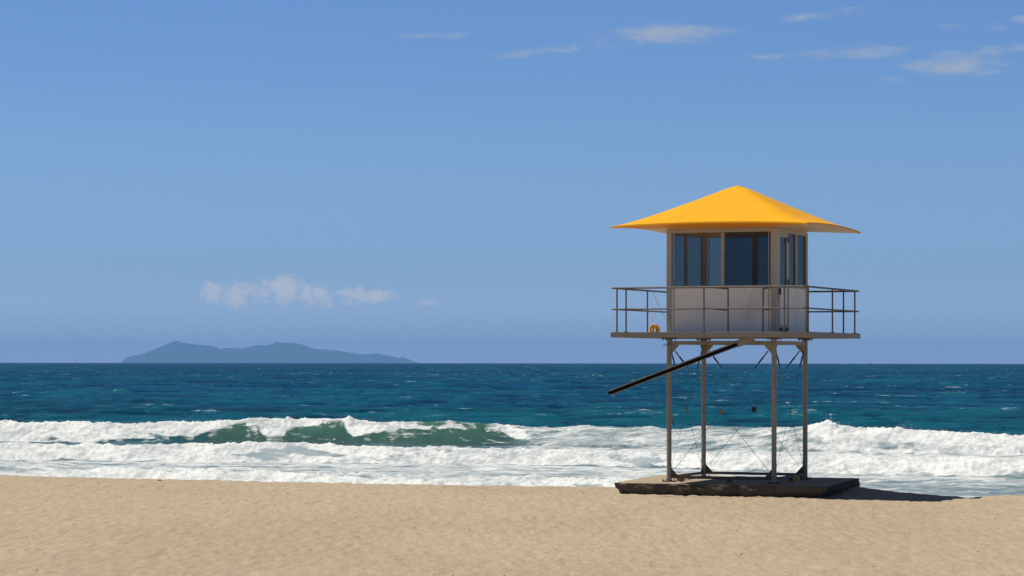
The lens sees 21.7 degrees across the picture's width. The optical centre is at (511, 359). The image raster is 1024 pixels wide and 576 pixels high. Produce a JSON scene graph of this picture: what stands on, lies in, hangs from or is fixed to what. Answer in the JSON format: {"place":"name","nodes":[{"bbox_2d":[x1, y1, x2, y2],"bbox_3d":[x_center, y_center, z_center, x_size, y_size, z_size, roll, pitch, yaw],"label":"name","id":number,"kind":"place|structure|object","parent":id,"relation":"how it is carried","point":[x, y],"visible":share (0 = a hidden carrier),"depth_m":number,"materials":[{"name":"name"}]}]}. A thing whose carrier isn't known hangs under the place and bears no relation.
{"place":"outdoors","nodes":[
{"label":"outdoors","id":0,"kind":"place"},
{"bbox_2d":[121,341,417,362],"bbox_3d":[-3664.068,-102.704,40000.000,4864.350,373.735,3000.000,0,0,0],"label":"island","id":1,"kind":"structure","parent":0,"point":[181,352],"depth_m":39162.57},
{"bbox_2d":[7,481,1015,575],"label":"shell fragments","id":2,"kind":"object","parent":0,"point":[480,526],"visible":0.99,"depth_m":46.73,"materials":[{"name":"white"}]},
{"bbox_2d":[27,492,995,575],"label":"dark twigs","id":3,"kind":"object","parent":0,"point":[583,492],"visible":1,"depth_m":48.18,"materials":[{"name":"brown wood"}]},
{"bbox_2d":[0,363,1023,497],"bbox_3d":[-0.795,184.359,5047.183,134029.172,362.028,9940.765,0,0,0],"label":"sea","id":4,"kind":"structure","parent":0,"point":[488,414],"depth_m":196.24,"materials":[{"name":"liquid"}]},
{"bbox_2d":[17,411,1021,492],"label":"spray","id":5,"kind":"object","parent":4,"relation":"on","point":[547,426],"visible":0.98,"depth_m":148.39,"materials":[{"name":"liquid"}]},
{"bbox_2d":[0,475,1023,575],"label":"beach sand","id":6,"kind":"structure","parent":0,"point":[435,545],"depth_m":47.47,"materials":[{"name":"beige sand"}]},
{"bbox_2d":[614,475,859,497],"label":"concrete slab","id":7,"kind":"structure","parent":6,"relation":"on","point":[806,488],"depth_m":59.97,"materials":[{"name":"grey concrete"}]},
{"bbox_2d":[608,185,860,483],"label":"lifeguard tower","id":8,"kind":"structure","parent":7,"relation":"on","point":[737,257],"depth_m":60.87,"materials":[{"name":"metal"}]},
{"bbox_2d":[649,324,659,331],"bbox_3d":[3.278,-0.733,61.295,0.271,0.199,0.205,0,0,0],"label":"rope coil","id":9,"kind":"object","parent":8,"relation":"on","point":[652,327],"visible":0.96,"depth_m":61.24,"materials":[{"name":"yellow plastic"}]},
{"bbox_2d":[674,233,686,285],"bbox_3d":[3.829,-2.299,61.685,0.045,1.233,1.159,0,0,22],"label":"window","id":10,"kind":"structure","parent":8,"relation":"in","point":[680,240],"depth_m":61.85,"materials":[{"name":"clear glass"}]},
{"bbox_2d":[688,235,702,285],"bbox_3d":[4.304,-2.299,62.803,0.045,1.233,1.159,0,0,22],"label":"window","id":11,"kind":"structure","parent":8,"relation":"in","point":[695,243],"depth_m":62.85,"materials":[{"name":"clear glass"}]},
{"bbox_2d":[671,232,721,285],"bbox_3d":[4.210,-2.299,60.819,1.209,1.233,0.045,0,0,22],"label":"window","id":12,"kind":"structure","parent":8,"relation":"in","point":[676,232],"depth_m":61.03,"materials":[{"name":"grey metal"}]},
{"bbox_2d":[706,236,752,285],"bbox_3d":[5.151,-2.298,63.162,1.159,1.233,0.045,0,0,22],"label":"window","id":13,"kind":"structure","parent":8,"relation":"in","point":[738,250],"depth_m":63.13,"materials":[{"name":"clear glass"}]},
{"bbox_2d":[724,231,769,285],"bbox_3d":[5.336,-2.298,60.352,1.119,1.233,0.045,0,0,22],"label":"window","id":14,"kind":"structure","parent":8,"relation":"in","point":[756,273],"depth_m":60.26,"materials":[{"name":"glass"}]},
{"bbox_2d":[755,236,801,284],"bbox_3d":[6.278,-2.297,62.696,1.159,1.233,0.045,0,0,22],"label":"window","id":15,"kind":"structure","parent":8,"relation":"in","point":[762,240],"depth_m":62.67,"materials":[{"name":"clear glass"}]},
{"bbox_2d":[779,231,788,327],"bbox_3d":[6.184,-1.819,60.668,0.080,2.185,0.750,0,0,22],"label":"door","id":16,"kind":"structure","parent":8,"relation":"in","point":[781,234],"depth_m":60.79,"materials":[{"name":"grey metal"}]},
{"bbox_2d":[789,233,795,284],"bbox_3d":[6.427,-2.297,61.328,0.045,1.233,0.565,0,0,22],"label":"window","id":17,"kind":"structure","parent":8,"relation":"in","point":[789,233],"depth_m":61.56,"materials":[{"name":"grey metal"}]},
{"bbox_2d":[797,234,805,287],"bbox_3d":[6.708,-2.296,62.022,0.045,1.233,0.769,0,0,22],"label":"window","id":18,"kind":"structure","parent":8,"relation":"in","point":[797,234],"depth_m":62.37,"materials":[{"name":"grey metal"}]},
{"bbox_2d":[0,0,1023,363],"label":"sky","id":19,"kind":"structure","parent":0,"point":[420,181],"materials":[{"name":"blue"}]}
]}

